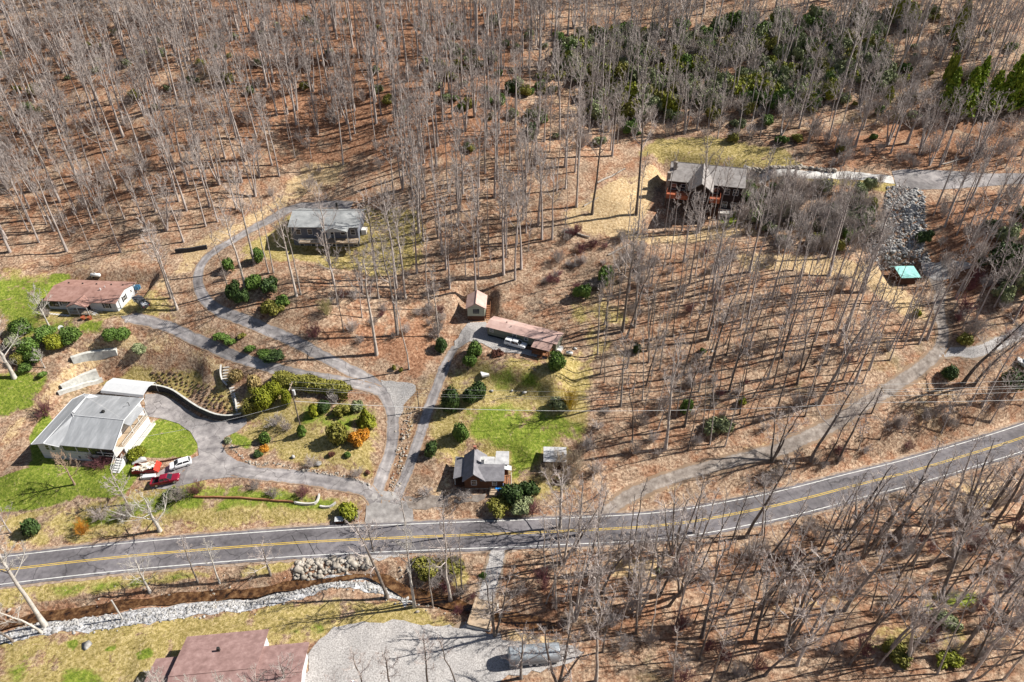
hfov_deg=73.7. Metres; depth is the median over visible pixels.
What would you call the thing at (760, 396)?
bare tree
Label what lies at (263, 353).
shrub
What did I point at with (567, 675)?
bare tree
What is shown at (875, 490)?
bare tree
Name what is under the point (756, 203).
shrub
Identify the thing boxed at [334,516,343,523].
meter box
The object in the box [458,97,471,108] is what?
shrub
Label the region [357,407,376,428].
conifer
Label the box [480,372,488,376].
concrete slab
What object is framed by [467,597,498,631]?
footbridge
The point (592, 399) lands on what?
overhead wire
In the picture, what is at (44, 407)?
bare shrub
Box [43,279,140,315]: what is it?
house
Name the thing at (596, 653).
bare tree
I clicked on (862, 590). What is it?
bare shrub
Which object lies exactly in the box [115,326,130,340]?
shrub
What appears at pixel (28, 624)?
bare tree
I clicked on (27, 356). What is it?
shrub
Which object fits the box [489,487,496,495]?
wooden steps
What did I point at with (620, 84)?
shrub
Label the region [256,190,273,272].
bare tree
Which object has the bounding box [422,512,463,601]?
bare tree
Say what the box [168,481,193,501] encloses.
bare shrub
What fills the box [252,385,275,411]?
shrub
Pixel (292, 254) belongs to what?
bare tree
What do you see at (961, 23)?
conifer
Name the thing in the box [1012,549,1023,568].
bare shrub
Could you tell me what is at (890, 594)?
bare tree
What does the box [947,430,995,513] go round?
bare tree
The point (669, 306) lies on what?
bare tree
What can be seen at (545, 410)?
overhead wire
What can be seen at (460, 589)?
bare shrub
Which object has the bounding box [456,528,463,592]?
bare tree
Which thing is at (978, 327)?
bare shrub
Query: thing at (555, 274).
bare shrub
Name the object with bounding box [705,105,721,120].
shrub
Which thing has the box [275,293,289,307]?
shrub
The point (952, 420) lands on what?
bare shrub
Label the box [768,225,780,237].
bare shrub
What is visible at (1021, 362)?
parked car
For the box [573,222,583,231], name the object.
bare shrub
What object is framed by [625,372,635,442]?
bare tree
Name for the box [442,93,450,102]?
shrub
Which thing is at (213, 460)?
driveway
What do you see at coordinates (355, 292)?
bare shrub
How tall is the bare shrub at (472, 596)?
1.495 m
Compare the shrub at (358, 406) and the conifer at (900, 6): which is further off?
the conifer at (900, 6)
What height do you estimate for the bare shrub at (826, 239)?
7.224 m
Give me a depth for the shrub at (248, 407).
150.20 m
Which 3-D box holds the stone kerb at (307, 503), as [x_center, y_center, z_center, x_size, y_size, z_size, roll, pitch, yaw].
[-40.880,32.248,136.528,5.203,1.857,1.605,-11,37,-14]
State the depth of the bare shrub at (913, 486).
138.44 m
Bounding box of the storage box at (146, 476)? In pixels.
[140,473,155,479]
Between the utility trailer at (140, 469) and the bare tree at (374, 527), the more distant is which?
the utility trailer at (140, 469)
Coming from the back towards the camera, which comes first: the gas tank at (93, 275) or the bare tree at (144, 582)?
the gas tank at (93, 275)
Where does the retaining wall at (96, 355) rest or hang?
on the ground
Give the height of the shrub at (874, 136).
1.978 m
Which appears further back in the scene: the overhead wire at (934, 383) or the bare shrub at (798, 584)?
the overhead wire at (934, 383)
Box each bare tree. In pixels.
[0,315,30,379]
[0,504,13,533]
[0,523,48,627]
[0,597,42,633]
[0,631,13,642]
[25,284,51,324]
[30,348,44,367]
[50,449,80,485]
[99,468,129,502]
[105,485,172,532]
[118,549,161,593]
[137,214,171,298]
[140,222,178,310]
[142,666,165,681]
[173,674,198,681]
[175,535,199,582]
[197,538,220,584]
[209,234,226,283]
[210,196,244,287]
[212,670,232,681]
[219,162,255,264]
[236,663,266,681]
[245,536,281,578]
[246,192,269,272]
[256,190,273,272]
[266,191,301,296]
[269,652,302,681]
[280,209,301,294]
[310,179,337,283]
[324,668,339,681]
[329,279,343,332]
[341,245,379,355]
[342,648,372,681]
[343,510,389,599]
[354,191,378,281]
[357,519,383,551]
[360,229,379,298]
[367,224,401,335]
[374,646,401,681]
[385,203,408,299]
[388,251,398,331]
[391,484,406,524]
[392,295,409,369]
[392,521,427,607]
[414,629,436,681]
[421,230,431,307]
[422,265,440,336]
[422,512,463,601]
[424,548,434,608]
[433,490,455,538]
[436,634,455,681]
[443,536,458,596]
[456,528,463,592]
[474,565,528,637]
[498,622,552,679]
[529,605,589,681]
[538,463,587,528]
[540,491,590,563]
[540,510,549,573]
[545,549,572,603]
[547,539,556,609]
[548,543,566,595]
[552,473,607,535]
[554,534,605,622]
[566,529,576,601]
[567,546,584,627]
[568,88,594,207]
[572,486,615,577]
[574,499,604,550]
[583,554,616,613]
[583,581,627,681]
[586,92,615,214]
[586,506,616,606]
[591,471,610,523]
[597,279,603,354]
[597,281,604,335]
[598,529,637,579]
[599,308,610,373]
[601,536,639,593]
[601,581,619,652]
[602,265,615,329]
[603,258,618,324]
[604,328,608,382]
[607,331,635,407]
[609,224,653,332]
[612,516,631,573]
[616,242,621,321]
[616,344,628,398]
[619,557,667,615]
[620,587,633,629]
[622,557,656,634]
[625,257,661,338]
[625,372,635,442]
[625,517,653,590]
[627,75,658,215]
[627,305,640,366]
[628,495,637,578]
[631,240,656,327]
[633,341,642,393]
[633,478,648,548]
[640,327,647,400]
[641,512,671,590]
[641,514,691,597]
[642,357,656,415]
[644,283,652,362]
[645,325,667,385]
[646,279,660,351]
[646,478,695,553]
[649,244,669,320]
[650,579,662,635]
[651,278,658,340]
[651,314,661,374]
[656,366,669,415]
[657,375,680,429]
[659,292,675,370]
[661,287,682,345]
[661,515,717,596]
[662,333,699,450]
[663,498,679,561]
[665,489,715,570]
[667,550,713,607]
[672,278,679,336]
[672,625,682,680]
[675,365,683,416]
[676,543,702,624]
[679,553,691,608]
[683,293,706,374]
[683,347,709,427]
[686,470,716,532]
[687,396,701,450]
[687,505,715,567]
[688,321,698,378]
[693,530,740,638]
[694,577,712,622]
[696,486,730,552]
[698,316,716,391]
[698,577,732,660]
[700,510,732,569]
[702,358,711,432]
[706,246,738,339]
[708,281,746,369]
[709,328,719,405]
[709,368,718,444]
[709,615,741,681]
[712,292,728,349]
[715,486,729,570]
[718,326,726,399]
[719,539,754,602]
[723,376,736,420]
[723,530,761,617]
[724,286,749,344]
[724,303,740,355]
[724,380,742,446]
[726,601,748,671]
[727,503,748,554]
[728,316,755,392]
[728,485,752,549]
[731,298,757,377]
[731,518,741,565]
[731,538,765,604]
[737,548,783,642]
[739,293,763,359]
[739,336,753,414]
[740,328,751,390]
[742,367,772,427]
[742,566,787,637]
[743,456,796,538]
[744,607,779,675]
[748,283,778,348]
[748,551,777,624]
[751,373,770,424]
[752,330,786,398]
[752,472,779,535]
[753,502,773,575]
[758,541,827,610]
[759,503,810,572]
[760,402,809,462]
[761,284,779,356]
[762,534,799,616]
[763,632,823,676]
[767,300,798,378]
[767,566,804,626]
[771,309,789,390]
[774,287,796,359]
[774,545,800,605]
[774,547,843,644]
[774,557,787,614]
[776,334,808,413]
[781,277,812,358]
[782,485,812,556]
[785,510,814,602]
[790,445,802,474]
[793,580,830,631]
[795,600,844,666]
[796,310,821,384]
[801,530,859,614]
[802,287,830,370]
[804,352,824,416]
[805,332,832,404]
[809,378,863,462]
[809,545,858,633]
[812,530,845,586]
[817,296,888,404]
[817,297,848,376]
[819,494,845,545]
[820,477,863,550]
[821,500,882,565]
[821,552,858,607]
[821,613,852,672]
[823,491,880,575]
[824,408,859,467]
[824,567,860,635]
[827,544,843,596]
[833,302,854,390]
[836,385,882,464]
[836,471,867,534]
[839,495,868,569]
[842,526,923,611]
[843,503,873,555]
[845,331,880,390]
[845,573,886,619]
[848,591,903,664]
[849,472,896,538]
[851,462,903,529]
[857,418,869,450]
[861,479,911,558]
[869,547,886,610]
[869,572,933,633]
[872,468,942,545]
[874,479,911,554]
[875,565,911,623]
[877,595,950,666]
[880,413,893,439]
[883,486,945,546]
[885,589,951,656]
[894,539,926,607]
[896,436,950,534]
[898,507,951,577]
[904,567,937,621]
[904,576,958,659]
[910,486,971,565]
[914,473,945,543]
[917,461,951,526]
[918,479,964,536]
[922,565,994,641]
[928,442,964,514]
[928,500,985,598]
[928,516,980,567]
[934,492,972,534]
[936,572,982,674]
[938,521,994,604]
[943,452,1008,532]
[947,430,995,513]
[948,498,994,559]
[950,483,994,546]
[954,537,1005,604]
[955,436,1007,525]
[958,495,994,539]
[958,568,1023,653]
[961,311,1023,386]
[965,592,1023,681]
[967,526,1001,570]
[969,523,1016,574]
[971,455,1009,514]
[971,539,1020,612]
[972,562,1023,632]
[973,324,1023,386]
[974,591,1007,662]
[977,451,1015,500]
[978,591,1019,647]
[979,638,1023,677]
[984,437,1023,517]
[988,460,1023,509]
[991,450,1023,528]
[992,560,1023,628]
[1000,628,1023,665]
[1001,491,1023,520]
[1002,508,1023,551]
[1002,653,1023,680]
[1009,500,1023,544]
[1009,554,1023,580]
[1010,531,1023,592]
[1015,501,1023,518]
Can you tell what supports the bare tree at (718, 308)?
on the ground
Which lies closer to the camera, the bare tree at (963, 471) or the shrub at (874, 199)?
the bare tree at (963, 471)
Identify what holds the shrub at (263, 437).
on the ground
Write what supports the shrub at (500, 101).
on the ground
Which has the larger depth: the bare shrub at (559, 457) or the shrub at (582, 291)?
the shrub at (582, 291)
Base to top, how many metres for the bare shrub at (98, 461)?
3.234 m
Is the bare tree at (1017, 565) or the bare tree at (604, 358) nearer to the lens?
the bare tree at (1017, 565)
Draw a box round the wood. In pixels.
[0,0,1023,502]
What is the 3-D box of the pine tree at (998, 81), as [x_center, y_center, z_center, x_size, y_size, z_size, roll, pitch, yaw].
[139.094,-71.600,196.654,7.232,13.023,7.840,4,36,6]
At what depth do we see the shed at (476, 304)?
165.89 m
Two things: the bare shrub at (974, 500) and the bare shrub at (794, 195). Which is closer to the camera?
the bare shrub at (974, 500)
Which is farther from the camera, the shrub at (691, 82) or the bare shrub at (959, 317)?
the shrub at (691, 82)
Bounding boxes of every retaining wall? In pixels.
[57,377,102,394]
[60,368,99,388]
[70,348,117,363]
[146,384,242,420]
[175,245,206,253]
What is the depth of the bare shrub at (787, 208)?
176.58 m
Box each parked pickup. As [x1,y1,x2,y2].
[132,295,150,308]
[150,473,179,486]
[504,336,527,349]
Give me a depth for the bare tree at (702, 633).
109.47 m
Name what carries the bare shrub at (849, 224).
on the ground
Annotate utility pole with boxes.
[288,382,300,424]
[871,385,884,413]
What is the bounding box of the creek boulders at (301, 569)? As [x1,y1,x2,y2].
[291,554,372,580]
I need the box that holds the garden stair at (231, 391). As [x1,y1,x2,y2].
[229,387,240,410]
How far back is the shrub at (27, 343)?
156.81 m
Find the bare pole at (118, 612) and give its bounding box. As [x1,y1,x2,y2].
[111,600,122,619]
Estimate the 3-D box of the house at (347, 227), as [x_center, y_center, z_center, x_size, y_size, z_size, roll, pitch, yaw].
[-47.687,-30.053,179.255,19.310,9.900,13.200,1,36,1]
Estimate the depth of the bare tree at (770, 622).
108.38 m
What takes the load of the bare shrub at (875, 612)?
on the ground
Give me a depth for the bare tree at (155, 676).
99.54 m
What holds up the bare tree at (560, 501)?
on the ground
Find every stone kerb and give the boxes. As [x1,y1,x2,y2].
[294,493,319,505]
[320,501,335,507]
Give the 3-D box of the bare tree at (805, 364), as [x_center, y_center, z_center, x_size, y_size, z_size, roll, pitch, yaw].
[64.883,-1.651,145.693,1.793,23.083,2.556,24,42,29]
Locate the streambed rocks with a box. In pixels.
[7,559,499,630]
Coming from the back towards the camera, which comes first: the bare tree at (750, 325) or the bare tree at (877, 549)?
the bare tree at (750, 325)
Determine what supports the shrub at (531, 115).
on the ground
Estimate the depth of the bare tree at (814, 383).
143.62 m
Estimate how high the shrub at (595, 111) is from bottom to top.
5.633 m
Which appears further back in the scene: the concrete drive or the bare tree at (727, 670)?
the concrete drive
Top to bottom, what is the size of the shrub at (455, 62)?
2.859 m
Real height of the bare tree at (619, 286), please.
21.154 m
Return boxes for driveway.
[121,315,142,322]
[124,313,381,395]
[145,394,256,488]
[192,199,399,505]
[230,466,382,505]
[365,490,413,522]
[389,345,458,503]
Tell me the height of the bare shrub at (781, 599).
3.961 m
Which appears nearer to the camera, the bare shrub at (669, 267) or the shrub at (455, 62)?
the bare shrub at (669, 267)
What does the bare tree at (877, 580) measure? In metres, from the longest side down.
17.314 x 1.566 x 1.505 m
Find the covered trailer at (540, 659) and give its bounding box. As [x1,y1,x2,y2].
[507,642,563,666]
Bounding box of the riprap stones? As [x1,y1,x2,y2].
[0,573,419,644]
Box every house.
[31,393,155,472]
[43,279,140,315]
[145,629,308,681]
[288,202,367,252]
[664,161,746,222]
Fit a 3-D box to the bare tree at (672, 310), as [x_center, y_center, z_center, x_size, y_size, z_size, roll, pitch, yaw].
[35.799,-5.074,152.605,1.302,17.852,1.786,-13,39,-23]
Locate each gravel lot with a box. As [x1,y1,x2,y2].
[305,619,581,681]
[454,322,546,358]
[921,260,971,280]
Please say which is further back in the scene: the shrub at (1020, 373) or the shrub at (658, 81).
the shrub at (658, 81)
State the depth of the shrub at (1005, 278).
163.16 m
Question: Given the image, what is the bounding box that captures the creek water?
[0,574,555,631]
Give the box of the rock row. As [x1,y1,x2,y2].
[747,164,836,173]
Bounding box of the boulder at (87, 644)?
[82,640,92,650]
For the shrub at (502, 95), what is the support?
on the ground
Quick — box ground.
[0,0,1023,681]
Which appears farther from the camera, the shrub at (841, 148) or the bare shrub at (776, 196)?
the shrub at (841, 148)
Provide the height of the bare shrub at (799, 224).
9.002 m
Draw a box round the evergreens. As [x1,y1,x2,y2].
[0,2,1018,120]
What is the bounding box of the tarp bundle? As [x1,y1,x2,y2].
[132,457,146,464]
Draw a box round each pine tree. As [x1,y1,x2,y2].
[933,66,962,109]
[946,66,981,117]
[977,69,1005,112]
[978,55,991,95]
[996,53,1023,111]
[1014,88,1023,110]
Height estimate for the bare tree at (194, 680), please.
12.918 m
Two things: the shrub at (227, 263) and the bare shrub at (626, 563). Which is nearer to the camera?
the bare shrub at (626, 563)
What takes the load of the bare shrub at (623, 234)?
on the ground
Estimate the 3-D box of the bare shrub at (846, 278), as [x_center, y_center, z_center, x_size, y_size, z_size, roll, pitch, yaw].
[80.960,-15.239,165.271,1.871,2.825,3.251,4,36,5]
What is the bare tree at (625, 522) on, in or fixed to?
on the ground
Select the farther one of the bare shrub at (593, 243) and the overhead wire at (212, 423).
the bare shrub at (593, 243)
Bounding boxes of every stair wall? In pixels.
[220,365,227,387]
[233,393,237,412]
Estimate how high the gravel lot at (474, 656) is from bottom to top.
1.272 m
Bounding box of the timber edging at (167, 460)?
[159,456,190,462]
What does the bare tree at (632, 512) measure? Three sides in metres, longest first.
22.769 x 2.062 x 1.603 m
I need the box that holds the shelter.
[890,266,920,284]
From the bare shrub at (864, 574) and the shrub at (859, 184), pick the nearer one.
the bare shrub at (864, 574)
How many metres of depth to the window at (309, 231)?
176.00 m
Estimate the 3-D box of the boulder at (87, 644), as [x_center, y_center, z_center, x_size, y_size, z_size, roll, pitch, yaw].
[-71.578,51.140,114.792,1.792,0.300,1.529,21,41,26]
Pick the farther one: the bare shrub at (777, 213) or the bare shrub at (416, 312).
the bare shrub at (777, 213)
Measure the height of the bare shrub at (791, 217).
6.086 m
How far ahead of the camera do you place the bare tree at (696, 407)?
139.39 m
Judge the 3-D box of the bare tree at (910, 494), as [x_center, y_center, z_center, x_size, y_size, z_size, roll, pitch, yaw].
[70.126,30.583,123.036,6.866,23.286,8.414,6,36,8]
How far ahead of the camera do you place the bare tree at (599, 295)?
150.18 m
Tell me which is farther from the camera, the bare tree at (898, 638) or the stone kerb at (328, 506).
the stone kerb at (328, 506)
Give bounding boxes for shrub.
[3,332,20,348]
[6,317,33,335]
[9,351,23,364]
[15,336,39,354]
[17,361,31,372]
[19,518,40,537]
[22,351,41,362]
[30,392,57,416]
[32,325,56,342]
[37,306,50,316]
[37,371,47,377]
[42,333,65,349]
[58,326,82,345]
[73,515,91,535]
[83,454,113,470]
[84,504,111,525]
[101,327,117,342]
[106,500,140,521]
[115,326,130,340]
[125,445,146,462]
[131,343,146,354]
[163,487,179,502]
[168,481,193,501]
[186,480,205,495]
[212,332,229,340]
[218,270,229,279]
[221,257,233,271]
[224,279,239,299]
[224,337,236,345]
[224,436,230,443]
[226,369,243,383]
[233,287,249,303]
[237,332,245,338]
[241,396,261,415]
[243,345,255,352]
[244,274,261,290]
[245,374,261,387]
[246,85,253,92]
[247,386,256,393]
[247,477,261,489]
[249,246,263,262]
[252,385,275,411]
[253,449,263,457]
[256,349,271,358]
[257,430,270,443]
[259,275,277,293]
[259,444,268,453]
[260,298,284,315]
[262,348,284,363]
[262,411,284,427]
[264,380,282,399]
[265,483,280,498]
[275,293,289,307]
[276,416,291,430]
[280,388,290,405]
[294,482,308,498]
[299,82,308,89]
[303,454,318,467]
[304,321,326,337]
[316,299,332,315]
[316,399,330,413]
[325,421,348,445]
[326,388,337,403]
[327,451,335,457]
[331,404,350,417]
[337,287,350,298]
[338,501,358,520]
[342,317,360,332]
[343,451,350,457]
[345,290,359,299]
[347,428,369,447]
[350,400,362,411]
[350,466,364,477]
[355,332,365,343]
[372,65,378,73]
[374,84,383,92]
[378,301,388,311]
[382,96,391,104]
[384,93,393,103]
[393,288,403,300]
[398,269,410,278]
[399,321,410,335]
[412,307,423,314]
[412,556,438,581]
[418,485,434,495]
[424,303,434,315]
[424,440,436,458]
[426,281,442,293]
[427,322,442,339]
[430,576,440,587]
[431,315,445,330]
[433,545,447,562]
[434,304,445,313]
[434,311,448,320]
[434,569,448,579]
[435,336,447,353]
[438,557,465,575]
[438,575,455,594]
[440,384,459,414]
[441,564,454,584]
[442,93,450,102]
[445,273,453,283]
[450,551,461,562]
[450,604,463,617]
[452,59,460,69]
[452,422,469,442]
[453,581,470,597]
[456,103,465,109]
[456,488,471,500]
[457,560,468,574]
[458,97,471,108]
[462,353,476,366]
[462,387,478,403]
[466,339,481,356]
[467,143,474,151]
[467,592,477,599]
[470,380,486,399]
[473,59,483,68]
[478,572,485,579]
[486,15,500,26]
[486,493,511,519]
[491,348,503,356]
[493,95,503,105]
[497,92,505,104]
[499,482,523,504]
[504,79,519,92]
[508,107,518,116]
[510,494,533,514]
[513,578,530,594]
[517,84,531,95]
[517,480,540,495]
[524,108,537,119]
[526,121,535,131]
[528,496,542,514]
[531,565,552,592]
[534,79,545,88]
[535,71,546,78]
[539,460,557,479]
[539,561,555,574]
[540,115,548,122]
[544,271,556,281]
[547,85,557,92]
[547,350,566,371]
[548,396,567,411]
[550,249,563,263]
[550,269,557,277]
[552,593,562,610]
[554,446,572,469]
[556,70,565,78]
[559,387,579,410]
[559,463,585,482]
[563,228,577,235]
[563,232,572,241]
[567,447,587,470]
[571,64,588,81]
[572,283,590,298]
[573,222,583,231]
[574,241,589,252]
[574,252,587,265]
[579,586,590,600]
[582,81,603,98]
[582,432,596,454]
[585,63,600,78]
[587,457,607,474]
[588,102,609,123]
[588,236,601,246]
[589,87,604,98]
[590,278,601,287]
[590,419,603,428]
[592,136,606,144]
[592,560,608,582]
[596,281,607,291]
[598,265,613,285]
[601,406,611,414]
[603,84,620,102]
[603,606,624,628]
[605,76,615,83]
[611,92,627,103]
[613,81,627,89]
[614,629,634,654]
[615,98,640,119]
[617,229,626,240]
[618,251,630,263]
[618,554,632,565]
[619,588,647,619]
[621,82,641,99]
[621,117,638,133]
[624,81,640,91]
[627,302,638,312]
[628,437,642,453]
[629,240,647,250]
[631,273,651,285]
[632,529,653,552]
[633,342,641,353]
[633,409,652,425]
[635,84,650,102]
[637,559,650,579]
[638,103,646,118]
[639,626,659,647]
[645,95,660,108]
[647,429,661,442]
[648,83,655,94]
[649,74,665,90]
[653,90,673,101]
[654,392,675,411]
[654,448,664,454]
[657,101,664,110]
[659,73,672,86]
[662,94,679,111]
[663,107,674,118]
[664,82,680,94]
[666,266,675,272]
[667,649,692,678]
[669,111,683,120]
[669,600,693,632]
[670,548,688,570]
[671,561,687,580]
[673,614,693,629]
[673,666,701,681]
[677,53,692,72]
[679,282,688,293]
[680,77,701,100]
[680,398,693,413]
[682,376,696,386]
[684,302,695,313]
[691,433,705,444]
[695,87,717,103]
[697,566,717,582]
[702,635,716,653]
[703,415,735,435]
[704,91,718,106]
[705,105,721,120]
[711,373,719,382]
[713,95,726,108]
[714,638,735,663]
[715,386,727,396]
[718,86,730,97]
[727,131,738,142]
[729,119,736,125]
[729,195,756,223]
[730,659,749,677]
[734,117,746,128]
[736,577,751,593]
[738,90,758,102]
[738,396,746,404]
[739,220,751,233]
[740,101,757,114]
[740,535,764,559]
[741,190,750,201]
[742,180,755,189]
[747,186,762,205]
[747,197,765,209]
[747,208,765,222]
[750,646,772,671]
[755,413,767,421]
[756,530,772,555]
[757,90,769,105]
[757,422,770,429]
[757,472,777,486]
[761,114,773,125]
[761,220,776,231]
[763,200,775,217]
[763,254,772,264]
[764,211,776,223]
[767,190,788,206]
[767,191,782,206]
[768,89,793,109]
[768,196,787,225]
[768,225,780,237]
[768,255,776,265]
[771,465,787,481]
[772,192,790,206]
[774,135,786,141]
[775,233,792,250]
[775,542,791,556]
[775,585,793,605]
[779,196,799,221]
[781,136,789,142]
[784,205,795,220]
[784,626,807,654]
[787,558,800,572]
[788,187,803,206]
[788,192,808,223]
[788,543,806,557]
[788,576,806,592]
[790,390,808,409]
[791,133,803,142]
[792,208,815,239]
[793,99,801,110]
[795,351,808,362]
[804,516,818,530]
[805,199,820,220]
[805,231,820,252]
[806,233,823,244]
[807,385,817,398]
[809,521,831,544]
[812,456,821,464]
[813,218,828,230]
[814,191,837,220]
[815,214,831,232]
[815,233,823,251]
[816,178,833,191]
[819,458,829,468]
[820,228,836,252]
[822,212,838,232]
[827,220,842,237]
[827,637,848,654]
[831,201,851,219]
[831,205,850,232]
[831,442,850,454]
[832,238,846,250]
[835,451,844,462]
[836,144,846,152]
[836,217,856,228]
[837,280,848,292]
[842,229,855,242]
[842,274,850,281]
[845,213,858,227]
[846,208,858,217]
[846,221,872,252]
[846,353,855,362]
[850,557,875,584]
[852,203,868,213]
[852,214,869,227]
[852,581,869,597]
[854,181,867,195]
[855,626,877,660]
[859,212,875,226]
[859,442,873,453]
[861,197,877,206]
[862,177,877,188]
[864,221,886,241]
[867,223,888,241]
[869,133,877,139]
[869,603,886,617]
[875,222,896,238]
[878,494,892,509]
[881,638,912,669]
[884,339,894,350]
[889,587,901,601]
[891,413,909,431]
[891,529,910,543]
[892,417,905,428]
[898,535,919,558]
[904,441,915,450]
[904,478,919,499]
[905,540,918,553]
[908,605,921,618]
[911,531,931,545]
[913,309,921,316]
[915,229,934,243]
[918,626,941,648]
[920,407,932,418]
[924,539,940,553]
[931,400,950,417]
[932,608,963,632]
[936,649,965,669]
[940,364,959,380]
[941,412,950,421]
[943,415,959,426]
[944,561,962,570]
[945,585,962,600]
[946,514,953,526]
[947,634,965,654]
[950,503,970,518]
[952,554,967,563]
[954,311,965,321]
[955,291,978,312]
[956,332,974,345]
[957,306,971,317]
[960,323,975,333]
[964,530,988,552]
[966,310,998,335]
[966,493,979,507]
[968,281,979,290]
[969,266,986,284]
[969,531,989,551]
[973,639,993,661]
[974,587,993,613]
[975,525,991,542]
[977,611,992,630]
[978,257,987,265]
[979,273,1000,287]
[980,625,1013,654]
[985,219,999,229]
[988,240,1023,268]
[991,281,1016,303]
[992,555,1009,573]
[995,395,1006,408]
[996,224,1021,241]
[996,269,1019,283]
[997,299,1012,311]
[997,573,1012,587]
[1000,485,1020,502]
[1001,367,1023,391]
[1004,328,1018,338]
[1009,304,1020,313]
[1009,556,1023,575]
[1010,513,1023,531]
[1011,595,1023,624]
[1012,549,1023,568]
[1014,205,1023,217]
[1014,609,1023,626]
[1015,268,1023,293]
[1016,305,1023,317]
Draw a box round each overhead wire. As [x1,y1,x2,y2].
[138,402,292,437]
[290,389,872,399]
[295,387,868,396]
[296,401,875,410]
[303,382,879,391]
[877,400,1008,402]
[880,381,1003,384]
[884,386,1010,389]
[894,388,1016,391]
[899,392,1014,395]
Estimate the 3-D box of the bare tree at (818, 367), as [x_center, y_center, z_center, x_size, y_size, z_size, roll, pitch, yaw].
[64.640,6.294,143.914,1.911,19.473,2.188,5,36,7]
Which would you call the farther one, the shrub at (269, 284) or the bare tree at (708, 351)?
the shrub at (269, 284)
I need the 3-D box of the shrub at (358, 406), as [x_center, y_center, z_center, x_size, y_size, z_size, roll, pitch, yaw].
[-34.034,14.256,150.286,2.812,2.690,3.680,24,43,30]
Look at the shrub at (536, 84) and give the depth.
210.08 m
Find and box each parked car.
[169,456,191,469]
[1017,357,1023,366]
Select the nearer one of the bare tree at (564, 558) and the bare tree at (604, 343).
the bare tree at (564, 558)
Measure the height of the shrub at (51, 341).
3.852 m
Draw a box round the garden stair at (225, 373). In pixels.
[222,367,228,382]
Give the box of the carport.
[101,378,158,403]
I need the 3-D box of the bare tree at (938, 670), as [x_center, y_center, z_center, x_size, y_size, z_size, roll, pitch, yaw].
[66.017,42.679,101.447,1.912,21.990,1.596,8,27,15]
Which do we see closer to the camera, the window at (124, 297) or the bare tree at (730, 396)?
the bare tree at (730, 396)
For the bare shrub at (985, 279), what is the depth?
164.47 m
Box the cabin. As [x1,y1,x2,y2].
[453,445,511,488]
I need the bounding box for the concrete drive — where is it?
[744,165,894,183]
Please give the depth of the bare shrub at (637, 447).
143.26 m
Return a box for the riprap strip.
[0,574,407,643]
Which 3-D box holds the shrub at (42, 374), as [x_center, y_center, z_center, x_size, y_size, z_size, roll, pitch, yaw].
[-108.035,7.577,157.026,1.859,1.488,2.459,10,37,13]
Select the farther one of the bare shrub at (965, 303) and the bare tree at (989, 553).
the bare shrub at (965, 303)
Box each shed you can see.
[465,290,490,320]
[543,447,566,469]
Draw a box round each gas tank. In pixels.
[90,273,100,278]
[566,350,572,356]
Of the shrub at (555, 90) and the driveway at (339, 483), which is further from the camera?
the shrub at (555, 90)
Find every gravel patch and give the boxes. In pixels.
[307,554,398,562]
[381,380,415,416]
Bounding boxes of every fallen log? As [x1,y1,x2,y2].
[566,229,589,236]
[597,168,625,183]
[942,157,966,164]
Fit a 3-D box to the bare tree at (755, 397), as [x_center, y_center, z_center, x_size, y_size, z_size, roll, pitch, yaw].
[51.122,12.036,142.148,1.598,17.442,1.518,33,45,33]
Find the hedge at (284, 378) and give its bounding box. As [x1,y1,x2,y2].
[271,370,352,400]
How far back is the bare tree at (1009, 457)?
129.32 m
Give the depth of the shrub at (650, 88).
209.92 m
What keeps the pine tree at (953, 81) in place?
on the ground
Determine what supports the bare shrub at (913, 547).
on the ground
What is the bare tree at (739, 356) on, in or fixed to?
on the ground
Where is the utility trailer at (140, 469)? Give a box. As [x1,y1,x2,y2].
[131,461,164,475]
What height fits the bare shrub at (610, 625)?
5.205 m
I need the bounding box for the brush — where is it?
[0,0,1023,290]
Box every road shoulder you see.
[0,420,1023,553]
[0,454,1023,589]
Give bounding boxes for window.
[59,302,69,305]
[102,303,111,307]
[121,293,126,301]
[307,229,312,234]
[350,229,355,234]
[471,480,476,484]
[473,309,478,313]
[671,183,676,189]
[680,184,685,189]
[724,189,729,194]
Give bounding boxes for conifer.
[296,425,306,436]
[308,403,318,418]
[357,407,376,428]
[884,85,894,103]
[890,0,907,22]
[898,73,909,86]
[899,0,921,24]
[940,52,961,87]
[951,0,972,40]
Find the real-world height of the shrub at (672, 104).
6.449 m
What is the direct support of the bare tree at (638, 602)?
on the ground
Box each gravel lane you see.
[403,493,485,509]
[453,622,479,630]
[476,549,507,601]
[593,269,951,513]
[939,323,1023,360]
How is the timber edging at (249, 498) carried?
on the ground
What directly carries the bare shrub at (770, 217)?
on the ground
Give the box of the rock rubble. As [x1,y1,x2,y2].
[869,185,930,270]
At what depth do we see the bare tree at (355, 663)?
98.59 m
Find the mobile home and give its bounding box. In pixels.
[485,316,563,358]
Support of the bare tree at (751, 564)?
on the ground
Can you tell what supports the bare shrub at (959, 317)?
on the ground
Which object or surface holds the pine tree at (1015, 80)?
on the ground
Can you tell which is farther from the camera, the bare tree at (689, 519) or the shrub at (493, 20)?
the shrub at (493, 20)
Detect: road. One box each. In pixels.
[0,422,1023,586]
[892,169,1023,189]
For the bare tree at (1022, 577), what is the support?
on the ground
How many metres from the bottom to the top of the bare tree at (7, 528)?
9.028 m
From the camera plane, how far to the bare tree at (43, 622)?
111.22 m
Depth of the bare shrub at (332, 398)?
150.65 m
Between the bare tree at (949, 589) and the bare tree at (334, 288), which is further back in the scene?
the bare tree at (334, 288)
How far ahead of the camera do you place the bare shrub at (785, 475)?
141.45 m
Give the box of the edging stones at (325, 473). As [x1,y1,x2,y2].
[229,408,416,495]
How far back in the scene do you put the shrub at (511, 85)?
207.01 m
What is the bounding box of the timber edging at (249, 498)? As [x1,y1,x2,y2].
[193,495,292,502]

